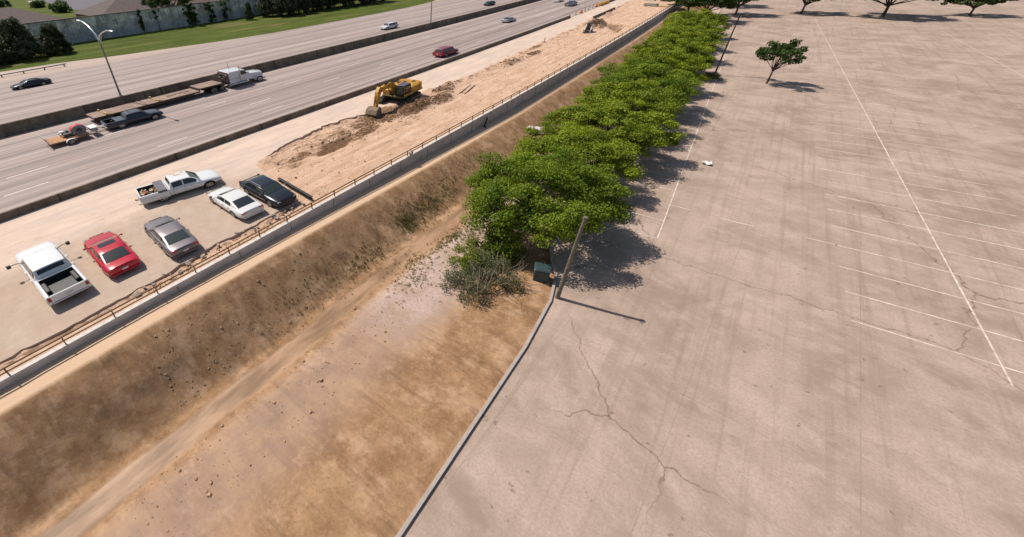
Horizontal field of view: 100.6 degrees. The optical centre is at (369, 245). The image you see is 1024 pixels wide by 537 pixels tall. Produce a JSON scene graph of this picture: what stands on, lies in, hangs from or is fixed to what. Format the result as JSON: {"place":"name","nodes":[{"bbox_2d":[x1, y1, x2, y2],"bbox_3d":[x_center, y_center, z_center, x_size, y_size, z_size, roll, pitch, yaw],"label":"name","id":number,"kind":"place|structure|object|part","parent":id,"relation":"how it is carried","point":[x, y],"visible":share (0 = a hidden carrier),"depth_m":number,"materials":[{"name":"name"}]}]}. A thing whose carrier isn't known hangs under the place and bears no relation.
{"place":"outdoors","nodes":[
{"label":"outdoors","id":0,"kind":"place"},
{"bbox_2d":[44,0,105,10],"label":"street","id":1,"kind":"structure","parent":0,"point":[78,4],"depth_m":202.63,"materials":[{"name":"grey asphalt"}]},
{"bbox_2d":[0,0,520,123],"bbox_3d":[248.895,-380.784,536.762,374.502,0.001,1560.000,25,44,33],"label":"road","id":2,"kind":"structure","parent":0,"point":[74,83],"depth_m":71.02,"materials":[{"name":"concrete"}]},
{"bbox_2d":[10,78,51,88],"bbox_3d":[-50.083,-24.148,59.894,2.190,0.955,5.100,25,44,33],"label":"moving car","id":3,"kind":"object","parent":2,"relation":"on","point":[30,82],"visible":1,"depth_m":59.42,"materials":[{"name":"black paint"}]},
{"bbox_2d":[0,63,65,76],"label":"guardrail","id":4,"kind":"object","parent":2,"relation":"on","point":[63,64],"visible":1,"depth_m":68.42,"materials":[{"name":"metal"}]},
{"bbox_2d":[0,0,539,138],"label":"median barrier","id":5,"kind":"object","parent":2,"relation":"on","point":[7,129],"visible":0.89,"depth_m":55.26,"materials":[{"name":"concrete"}]},
{"bbox_2d":[76,20,123,96],"bbox_3d":[-30.097,-21.247,46.531,9.600,7.976,0.500,25,44,33],"label":"street lamp","id":6,"kind":"object","parent":5,"relation":"on","point":[115,82],"visible":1,"depth_m":46.34,"materials":[{"name":"grey metal"}]},
{"bbox_2d":[379,22,398,29],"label":"moving suv","id":7,"kind":"object","parent":2,"relation":"on","point":[387,25],"visible":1,"depth_m":91.37,"materials":[{"name":"white paint"}]},
{"bbox_2d":[483,1,495,5],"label":"moving suv","id":8,"kind":"object","parent":2,"relation":"on","point":[487,3],"visible":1,"depth_m":121.69,"materials":[{"name":"grey paint"}]},
{"bbox_2d":[0,0,605,212],"bbox_3d":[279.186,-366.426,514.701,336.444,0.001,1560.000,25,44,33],"label":"road","id":9,"kind":"structure","parent":0,"point":[193,119],"depth_m":47.04,"materials":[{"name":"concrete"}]},
{"bbox_2d":[36,127,106,145],"bbox_3d":[-29.032,-11.345,40.477,2.720,1.133,6.439,27,45,35],"label":"utility trailer","id":10,"kind":"object","parent":9,"relation":"on","point":[58,140],"visible":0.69,"depth_m":39.43,"materials":[{"name":"orange wood"}]},
{"bbox_2d":[58,130,73,137],"bbox_3d":[-29.850,-10.994,39.802,1.151,0.576,1.108,27,45,35],"label":"engine unit","id":11,"kind":"object","parent":10,"relation":"on","point":[66,133],"visible":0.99,"depth_m":39.63,"materials":[{"name":"white plastic"}]},
{"bbox_2d":[69,123,85,134],"bbox_3d":[-29.012,-11.633,40.314,1.059,0.934,1.360,27,45,35],"label":"hose reel","id":12,"kind":"object","parent":10,"relation":"on","point":[77,128],"visible":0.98,"depth_m":39.99,"materials":[{"name":"red"}]},
{"bbox_2d":[87,124,97,131],"bbox_3d":[-28.115,-11.982,41.148,1.300,0.370,0.680,27,45,35],"label":"white box","id":13,"kind":"object","parent":10,"relation":"on","point":[93,127],"visible":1,"depth_m":40.91,"materials":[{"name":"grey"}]},
{"bbox_2d":[101,109,163,128],"bbox_3d":[-25.703,-13.938,43.780,2.340,1.225,6.230,28,46,35],"label":"moving pickup","id":14,"kind":"object","parent":9,"relation":"on","point":[128,117],"visible":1,"depth_m":43.17,"materials":[{"name":"grey paint"}]},
{"bbox_3d":[-24.595,-14.239,43.528,0.122,0.365,0.955,28,46,35],"label":"side window","id":15,"kind":"part","parent":14,"relation":"part of","materials":[{"name":"black glass"}]},
{"bbox_2d":[86,80,222,120],"bbox_3d":[-25.389,-17.695,49.186,2.590,0.994,15.940,26,44,34],"label":"drop deck trailer","id":16,"kind":"object","parent":9,"relation":"on","point":[191,90],"visible":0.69,"depth_m":48.16,"materials":[{"name":"brown wood"}]},
{"bbox_2d":[201,64,265,92],"bbox_3d":[-18.789,-22.967,54.721,3.070,2.570,9.595,26,44,34],"label":"semi tractor","id":17,"kind":"object","parent":9,"relation":"on","point":[230,77],"visible":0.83,"depth_m":54.27,"materials":[{"name":"metal"}]},
{"bbox_2d":[0,15,570,222],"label":"roadside barrier","id":18,"kind":"object","parent":9,"relation":"on","point":[52,199],"visible":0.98,"depth_m":37.19,"materials":[{"name":"concrete"}]},
{"bbox_2d":[3,1,583,196],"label":"road markings","id":19,"kind":"object","parent":9,"relation":"on","point":[224,101],"visible":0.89,"depth_m":52.20,"materials":[{"name":"white paint"}]},
{"bbox_2d":[432,46,458,56],"bbox_3d":[12.512,-31.896,66.144,2.340,1.251,5.300,25,44,33],"label":"moving suv","id":20,"kind":"object","parent":9,"relation":"on","point":[444,51],"visible":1,"depth_m":64.95,"materials":[{"name":"red paint"}]},
{"bbox_2d":[501,17,515,22],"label":"moving car","id":21,"kind":"object","parent":9,"relation":"on","point":[508,19],"visible":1,"depth_m":92.35,"materials":[{"name":"grey paint"}]},
{"bbox_2d":[564,0,577,5],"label":"moving pickup","id":22,"kind":"object","parent":9,"relation":"on","point":[571,2],"visible":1,"depth_m":113.00,"materials":[{"name":"grey paint"}]},
{"bbox_2d":[598,0,609,5],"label":"crash cushion","id":23,"kind":"object","parent":9,"relation":"on","point":[603,3],"visible":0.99,"depth_m":111.93,"materials":[{"name":"yellow plastic"}]},
{"bbox_2d":[0,0,606,71],"bbox_3d":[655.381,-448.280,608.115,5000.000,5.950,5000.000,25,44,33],"label":"ground","id":24,"kind":"structure","parent":0,"point":[223,30],"depth_m":100.67,"materials":[{"name":"green plant"}]},
{"bbox_2d":[0,0,11,6],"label":"hedge","id":25,"kind":"object","parent":24,"relation":"on","point":[4,2],"visible":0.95,"depth_m":202.75,"materials":[{"name":"green plant"}]},
{"bbox_2d":[0,42,15,63],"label":"evergreen tree","id":26,"kind":"object","parent":24,"relation":"on","point":[5,59],"visible":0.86,"depth_m":75.22,"materials":[{"name":"green plant"}]},
{"bbox_2d":[0,16,45,61],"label":"evergreen tree","id":27,"kind":"object","parent":24,"relation":"on","point":[12,31],"visible":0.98,"depth_m":75.72,"materials":[{"name":"green plant"}]},
{"bbox_2d":[0,7,63,22],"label":"brick house","id":28,"kind":"structure","parent":24,"relation":"on","point":[22,16],"depth_m":104.25,"materials":[{"name":"grey"}]},
{"bbox_2d":[29,0,45,7],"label":"hedge","id":29,"kind":"object","parent":24,"relation":"on","point":[37,4],"visible":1,"depth_m":187.55,"materials":[{"name":"green plant"}]},
{"bbox_2d":[38,22,73,56],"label":"evergreen tree","id":30,"kind":"object","parent":24,"relation":"on","point":[49,33],"visible":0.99,"depth_m":80.38,"materials":[{"name":"green plant"}]},
{"bbox_2d":[48,0,72,12],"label":"hedge","id":31,"kind":"object","parent":24,"relation":"on","point":[58,6],"visible":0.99,"depth_m":160.59,"materials":[{"name":"green plant"}]},
{"bbox_2d":[74,0,217,16],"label":"brick house","id":32,"kind":"structure","parent":24,"relation":"on","point":[109,6],"depth_m":118.15,"materials":[{"name":"brown"}]},
{"bbox_2d":[1,0,314,43],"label":"noise wall","id":33,"kind":"structure","parent":24,"relation":"on","point":[73,30],"depth_m":101.50,"materials":[{"name":"concrete"}]},
{"bbox_2d":[136,9,144,32],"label":"wall vine","id":34,"kind":"object","parent":33,"relation":"attached to","point":[140,21],"depth_m":101.99,"materials":[{"name":"green plant"}]},
{"bbox_2d":[151,9,160,29],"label":"wall vine","id":35,"kind":"object","parent":33,"relation":"attached to","point":[154,11],"depth_m":104.14,"materials":[{"name":"green plant"}]},
{"bbox_2d":[182,3,199,24],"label":"wall vine","id":36,"kind":"object","parent":33,"relation":"attached to","point":[193,17],"depth_m":110.45,"materials":[{"name":"green plant"}]},
{"bbox_2d":[203,1,216,21],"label":"wall vine","id":37,"kind":"object","parent":33,"relation":"attached to","point":[211,16],"depth_m":114.09,"materials":[{"name":"green plant"}]},
{"bbox_2d":[218,0,230,19],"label":"wall vine","id":38,"kind":"object","parent":33,"relation":"attached to","point":[225,9],"depth_m":117.07,"materials":[{"name":"green plant"}]},
{"bbox_2d":[140,0,193,7],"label":"overhanging tree","id":39,"kind":"object","parent":24,"relation":"on","point":[155,3],"visible":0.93,"depth_m":107.12,"materials":[{"name":"green plant"}]},
{"bbox_2d":[244,2,254,19],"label":"evergreen tree","id":40,"kind":"object","parent":24,"relation":"on","point":[248,13],"visible":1,"depth_m":115.11,"materials":[{"name":"green plant"}]},
{"bbox_2d":[254,0,284,16],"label":"broad evergreen","id":41,"kind":"object","parent":24,"relation":"on","point":[265,7],"visible":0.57,"depth_m":119.49,"materials":[{"name":"green plant"}]},
{"bbox_2d":[270,0,299,16],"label":"broad evergreen","id":42,"kind":"object","parent":24,"relation":"on","point":[287,6],"visible":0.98,"depth_m":118.42,"materials":[{"name":"green plant"}]},
{"bbox_2d":[289,0,311,14],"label":"broad evergreen","id":43,"kind":"object","parent":24,"relation":"on","point":[304,4],"visible":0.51,"depth_m":122.82,"materials":[{"name":"green plant"}]},
{"bbox_2d":[302,0,328,11],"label":"broad evergreen","id":44,"kind":"object","parent":24,"relation":"on","point":[319,4],"visible":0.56,"depth_m":127.78,"materials":[{"name":"green plant"}]},
{"bbox_2d":[323,0,347,8],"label":"broad evergreen","id":45,"kind":"object","parent":24,"relation":"on","point":[331,4],"visible":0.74,"depth_m":132.93,"materials":[{"name":"green plant"}]},
{"bbox_2d":[347,0,371,5],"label":"broad evergreen","id":46,"kind":"object","parent":24,"relation":"on","point":[350,2],"visible":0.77,"depth_m":139.40,"materials":[{"name":"green plant"}]},
{"bbox_2d":[0,0,630,363],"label":"pavement","id":47,"kind":"structure","parent":0,"point":[30,317],"depth_m":27.40,"materials":[{"name":"concrete"}]},
{"bbox_2d":[6,241,91,305],"bbox_3d":[-17.565,1.141,22.191,6.400,1.271,3.110,25,44,33],"label":"parked pickup","id":48,"kind":"object","parent":47,"relation":"on","point":[53,272],"visible":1,"depth_m":21.43,"materials":[{"name":"white paint"}]},
{"bbox_3d":[-16.838,1.134,21.390,0.100,0.220,1.282,25,44,33],"label":"rear window","id":49,"kind":"part","parent":48,"relation":"part of","materials":[{"name":"black glass"}]},
{"bbox_2d":[83,231,140,276],"bbox_3d":[-15.127,0.218,23.574,4.950,0.963,2.190,28,46,35],"label":"parked car","id":50,"kind":"object","parent":47,"relation":"on","point":[112,254],"visible":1,"depth_m":22.72,"materials":[{"name":"red paint"}]},
{"bbox_3d":[-14.196,0.450,22.620,0.800,0.221,1.266,28,46,35],"label":"rear window","id":51,"kind":"part","parent":50,"relation":"part of","materials":[{"name":"grey glass"}]},
{"bbox_2d":[144,215,199,257],"bbox_3d":[-12.267,-0.817,24.827,2.190,0.955,5.000,-30,44,-33],"label":"parked car","id":52,"kind":"object","parent":47,"relation":"on","point":[171,237],"visible":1,"depth_m":23.93,"materials":[{"name":"grey paint"}]},
{"bbox_3d":[-11.360,-0.553,23.823,1.266,0.221,0.800,-30,44,-33],"label":"rear window","id":53,"kind":"part","parent":52,"relation":"part of","materials":[{"name":"grey glass"}]},
{"bbox_2d":[135,169,221,203],"bbox_3d":[-14.193,-4.615,29.998,6.080,1.243,2.340,-25,41,-27],"label":"parked pickup","id":54,"kind":"object","parent":47,"relation":"on","point":[170,185],"visible":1,"depth_m":29.47,"materials":[{"name":"white paint"}]},
{"bbox_3d":[-13.854,-4.472,29.159,0.690,0.348,0.118,-25,41,-27],"label":"side window","id":55,"kind":"part","parent":54,"relation":"part of","materials":[{"name":"black glass"}]},
{"bbox_3d":[-13.138,-4.786,29.573,0.880,0.375,0.122,-25,41,-27],"label":"side window","id":56,"kind":"part","parent":54,"relation":"part of","materials":[{"name":"black glass"}]},
{"bbox_2d":[207,186,263,218],"bbox_3d":[-9.361,-3.223,27.978,5.050,0.955,2.220,28,46,36],"label":"parked car","id":57,"kind":"object","parent":47,"relation":"on","point":[237,202],"visible":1,"depth_m":27.08,"materials":[{"name":"white paint"}]},
{"bbox_3d":[-8.402,-2.971,26.986,0.800,0.221,1.286,28,46,36],"label":"rear window","id":58,"kind":"part","parent":57,"relation":"part of","materials":[{"name":"black glass"}]},
{"bbox_2d":[239,173,296,206],"bbox_3d":[-7.278,-4.073,28.921,4.800,1.068,2.210,27,45,35],"label":"parked car","id":59,"kind":"object","parent":47,"relation":"on","point":[270,192],"visible":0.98,"depth_m":28.30,"materials":[{"name":"black paint"}]},
{"bbox_3d":[-8.347,-4.240,28.723,0.950,0.247,0.110,27,45,35],"label":"side window","id":60,"kind":"part","parent":59,"relation":"part of","materials":[{"name":"black glass"}]},
{"bbox_2d":[0,0,673,377],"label":"dirt ground","id":61,"kind":"structure","parent":0,"point":[400,132],"depth_m":39.63,"materials":[{"name":"beige soil"}]},
{"bbox_2d":[134,198,304,295],"bbox_3d":[-8.293,-0.340,24.713,1.820,0.147,12.362,20,41,28],"label":"broken concrete","id":62,"kind":"object","parent":61,"relation":"on","point":[201,256],"visible":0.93,"depth_m":24.03,"materials":[{"name":"grey concrete"}]},
{"bbox_2d":[277,177,312,199],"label":"steel beam","id":63,"kind":"structure","parent":61,"relation":"on","point":[297,189],"depth_m":29.60,"materials":[{"name":"grey metal"}]},
{"bbox_2d":[148,33,612,292],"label":"sand clods","id":64,"kind":"object","parent":61,"relation":"on","point":[159,286],"visible":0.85,"depth_m":34.43,"materials":[{"name":"beige sand"}]},
{"bbox_2d":[365,79,422,117],"bbox_3d":[2.575,-17.109,45.222,3.280,2.936,9.550,18,41,27],"label":"excavator","id":65,"kind":"object","parent":61,"relation":"on","point":[404,91],"visible":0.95,"depth_m":44.99,"materials":[{"name":"metal"}]},
{"bbox_2d":[273,18,599,162],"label":"dug clods","id":66,"kind":"object","parent":61,"relation":"on","point":[415,103],"visible":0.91,"depth_m":43.61,"materials":[{"name":"brown soil"}]},
{"bbox_2d":[583,23,592,32],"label":"skid steer","id":67,"kind":"object","parent":61,"relation":"on","point":[588,29],"visible":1,"depth_m":78.22,"materials":[{"name":"white metal"}]},
{"bbox_2d":[593,7,614,17],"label":"concrete curb wall","id":68,"kind":"structure","parent":61,"relation":"on","point":[604,12],"depth_m":97.09,"materials":[{"name":"grey concrete"}]},
{"bbox_2d":[644,3,658,5],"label":"concrete block","id":69,"kind":"object","parent":61,"relation":"on","point":[651,4],"depth_m":105.87,"materials":[{"name":"concrete"}]},
{"bbox_2d":[0,5,720,536],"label":"ditch","id":70,"kind":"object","parent":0,"point":[100,433],"visible":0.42,"depth_m":18.61,"materials":[{"name":"brown soil"}]},
{"bbox_2d":[113,202,516,536],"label":"bank stones","id":71,"kind":"object","parent":70,"relation":"on","point":[209,493],"visible":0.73,"depth_m":18.68,"materials":[{"name":"brown stone"}]},
{"bbox_2d":[0,4,677,390],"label":"retaining wall","id":72,"kind":"structure","parent":70,"relation":"on","point":[68,346],"depth_m":27.91,"materials":[{"name":"concrete"}]},
{"bbox_2d":[0,2,674,375],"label":"railing","id":73,"kind":"object","parent":72,"relation":"on","point":[258,232],"visible":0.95,"depth_m":23.74,"materials":[{"name":"metal"}]},
{"bbox_2d":[141,93,580,405],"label":"earth clods","id":74,"kind":"object","parent":70,"relation":"on","point":[257,280],"visible":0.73,"depth_m":22.49,"materials":[{"name":"brown soil"}]},
{"bbox_2d":[248,140,549,333],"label":"weeds","id":75,"kind":"object","parent":70,"relation":"on","point":[414,223],"visible":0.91,"depth_m":28.80,"materials":[{"name":"brown plant"}]},
{"bbox_2d":[438,259,498,306],"bbox_3d":[5.516,2.147,23.532,3.625,2.046,2.875,25,44,33],"label":"shrub","id":76,"kind":"object","parent":70,"relation":"on","point":[474,286],"visible":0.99,"depth_m":23.44,"materials":[{"name":"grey plant"}]},
{"bbox_2d":[446,234,500,274],"bbox_3d":[6.659,0.609,25.810,3.464,1.796,3.494,5,36,11],"label":"shrub","id":77,"kind":"object","parent":70,"relation":"on","point":[469,254],"visible":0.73,"depth_m":25.40,"materials":[{"name":"green plant"}]},
{"bbox_2d":[465,242,527,293],"bbox_3d":[7.514,1.396,24.353,4.087,2.149,3.392,25,44,33],"label":"shrub","id":78,"kind":"object","parent":70,"relation":"on","point":[502,267],"visible":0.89,"depth_m":23.98,"materials":[{"name":"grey plant"}]},
{"bbox_2d":[476,220,525,264],"bbox_3d":[8.428,-0.308,25.862,3.452,3.082,3.310,25,44,33],"label":"tall shrub","id":79,"kind":"object","parent":70,"relation":"on","point":[510,247],"visible":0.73,"depth_m":25.33,"materials":[{"name":"green plant"}]},
{"bbox_2d":[527,126,544,134],"bbox_3d":[17.936,-12.487,43.604,2.200,0.500,0.900,14,39,22],"label":"headwall","id":80,"kind":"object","parent":70,"relation":"on","point":[535,127],"visible":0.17,"depth_m":43.26,"materials":[{"name":"concrete"}]},
{"bbox_2d":[533,262,551,282],"bbox_3d":[10.346,1.586,24.334,0.950,0.890,0.850,11,38,18],"label":"utility cabinet","id":81,"kind":"object","parent":70,"relation":"on","point":[542,272],"visible":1,"depth_m":24.05,"materials":[{"name":"metal"}]},
{"bbox_3d":[10.303,1.831,24.022,0.600,0.600,0.020,11,38,18],"label":"door","id":82,"kind":"part","parent":81,"relation":"part of","materials":[{"name":"metal"}]},
{"bbox_2d":[459,143,634,248],"bbox_3d":[11.432,-3.253,27.246,11.358,5.976,10.606,0,36,4],"label":"shade tree","id":83,"kind":"object","parent":70,"relation":"on","point":[564,175],"visible":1,"depth_m":25.28,"materials":[{"name":"green plant"}]},
{"bbox_2d":[483,102,639,264],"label":"undergrowth","id":84,"kind":"object","parent":70,"relation":"on","point":[554,217],"visible":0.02,"depth_m":28.28,"materials":[{"name":"green plant"}]},
{"bbox_2d":[555,216,587,298],"bbox_3d":[10.788,0.754,21.732,0.615,5.395,0.247,-23,40,-26],"label":"utility pole","id":85,"kind":"object","parent":70,"relation":"on","point":[567,269],"visible":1,"depth_m":21.61,"materials":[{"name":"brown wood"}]},
{"bbox_2d":[507,120,646,194],"bbox_3d":[16.178,-6.766,32.424,10.357,5.184,10.956,2,36,7],"label":"shade tree","id":86,"kind":"object","parent":70,"relation":"on","point":[596,148],"visible":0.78,"depth_m":31.32,"materials":[{"name":"green plant"}]},
{"bbox_2d":[541,99,688,156],"bbox_3d":[21.365,-10.298,37.121,10.869,5.039,11.044,-16,38,-17],"label":"shade tree","id":87,"kind":"object","parent":70,"relation":"on","point":[647,134],"visible":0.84,"depth_m":35.40,"materials":[{"name":"green plant"}]},
{"bbox_2d":[572,78,686,127],"bbox_3d":[26.956,-14.858,42.667,10.772,5.558,11.394,18,41,27],"label":"shade tree","id":88,"kind":"object","parent":70,"relation":"on","point":[642,95],"visible":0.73,"depth_m":40.46,"materials":[{"name":"green plant"}]},
{"bbox_2d":[589,57,704,107],"bbox_3d":[32.467,-18.836,47.709,11.137,5.704,11.925,9,37,16],"label":"shade tree","id":89,"kind":"object","parent":70,"relation":"on","point":[684,81],"visible":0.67,"depth_m":45.62,"materials":[{"name":"green plant"}]},
{"bbox_2d":[613,47,712,87],"bbox_3d":[38.314,-23.475,54.073,11.368,5.348,11.189,-15,37,-16],"label":"shade tree","id":90,"kind":"object","parent":70,"relation":"on","point":[678,60],"visible":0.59,"depth_m":51.60,"materials":[{"name":"green plant"}]},
{"bbox_2d":[622,33,716,68],"bbox_3d":[44.045,-28.182,59.967,11.613,5.665,10.979,13,39,21],"label":"shade tree","id":91,"kind":"object","parent":70,"relation":"on","point":[685,46],"visible":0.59,"depth_m":58.04,"materials":[{"name":"green plant"}]},
{"bbox_2d":[642,25,726,52],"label":"shade tree","id":92,"kind":"object","parent":70,"relation":"on","point":[710,37],"visible":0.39,"depth_m":64.70,"materials":[{"name":"green plant"}]},
{"bbox_2d":[665,0,714,10],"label":"oak tree","id":93,"kind":"object","parent":70,"relation":"on","point":[676,1],"visible":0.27,"depth_m":104.51,"materials":[{"name":"green plant"}]},
{"bbox_2d":[658,17,730,38],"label":"shade tree","id":94,"kind":"object","parent":70,"relation":"on","point":[703,22],"visible":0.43,"depth_m":72.03,"materials":[{"name":"green plant"}]},
{"bbox_2d":[662,8,731,29],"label":"shade tree","id":95,"kind":"object","parent":70,"relation":"on","point":[710,15],"visible":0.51,"depth_m":79.18,"materials":[{"name":"green plant"}]},
{"bbox_2d":[676,0,739,10],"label":"oak tree","id":96,"kind":"object","parent":70,"relation":"on","point":[704,4],"visible":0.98,"depth_m":93.85,"materials":[{"name":"green plant"}]},
{"bbox_2d":[402,0,1023,536],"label":"parking lot","id":97,"kind":"structure","parent":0,"point":[698,368],"depth_m":21.09,"materials":[{"name":"concrete"}]},
{"bbox_2d":[395,8,721,536],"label":"kerb","id":98,"kind":"structure","parent":97,"relation":"on","point":[410,518],"depth_m":17.43,"materials":[{"name":"grey concrete"}]},
{"bbox_2d":[701,161,711,164],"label":"litter","id":99,"kind":"object","parent":97,"relation":"on","point":[707,162],"visible":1,"depth_m":36.04,"materials":[{"name":"white paper"}]},
{"bbox_2d":[709,0,759,14],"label":"oak tree","id":100,"kind":"object","parent":97,"relation":"on","point":[742,2],"visible":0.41,"depth_m":102.79,"materials":[{"name":"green plant"}]},
{"bbox_2d":[755,38,808,83],"bbox_3d":[53.711,-24.078,53.474,5.413,5.759,6.219,25,44,33],"label":"young tree","id":101,"kind":"object","parent":97,"relation":"on","point":[780,50],"visible":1,"depth_m":52.38,"materials":[{"name":"green plant"}]},
{"bbox_2d":[603,14,1023,385],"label":"parking lines","id":102,"kind":"object","parent":97,"relation":"on","point":[998,359],"visible":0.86,"depth_m":29.20,"materials":[{"name":"paint"}]},
{"bbox_2d":[800,0,834,13],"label":"oak tree","id":103,"kind":"object","parent":97,"relation":"on","point":[807,3],"visible":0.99,"depth_m":100.92,"materials":[{"name":"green plant"}]},
{"bbox_2d":[872,0,938,16],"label":"oak tree","id":104,"kind":"object","parent":97,"relation":"on","point":[888,3],"visible":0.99,"depth_m":92.20,"materials":[{"name":"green plant"}]},
{"bbox_2d":[940,0,1017,15],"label":"oak tree","id":105,"kind":"object","parent":97,"relation":"on","point":[978,3],"visible":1,"depth_m":88.67,"materials":[{"name":"green plant"}]},
{"bbox_3d":[49.383,-24.442,58.629,2.500,0.180,4.000,25,44,33],"label":"kerb island","id":106,"kind":"object","parent":97,"relation":"on","visible":0},
{"bbox_2d":[703,72,722,80],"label":"island grass","id":107,"kind":"structure","parent":106,"relation":"on","point":[713,75],"depth_m":58.44,"materials":[{"name":"green plant"}]},
{"bbox_2d":[713,15,748,73],"bbox_3d":[50.768,-28.360,57.598,1.900,7.730,0.580,25,44,33],"label":"parking light","id":108,"kind":"object","parent":106,"relation":"on","point":[715,72],"visible":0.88,"depth_m":57.15,"materials":[{"name":"grey paint"}]}
]}

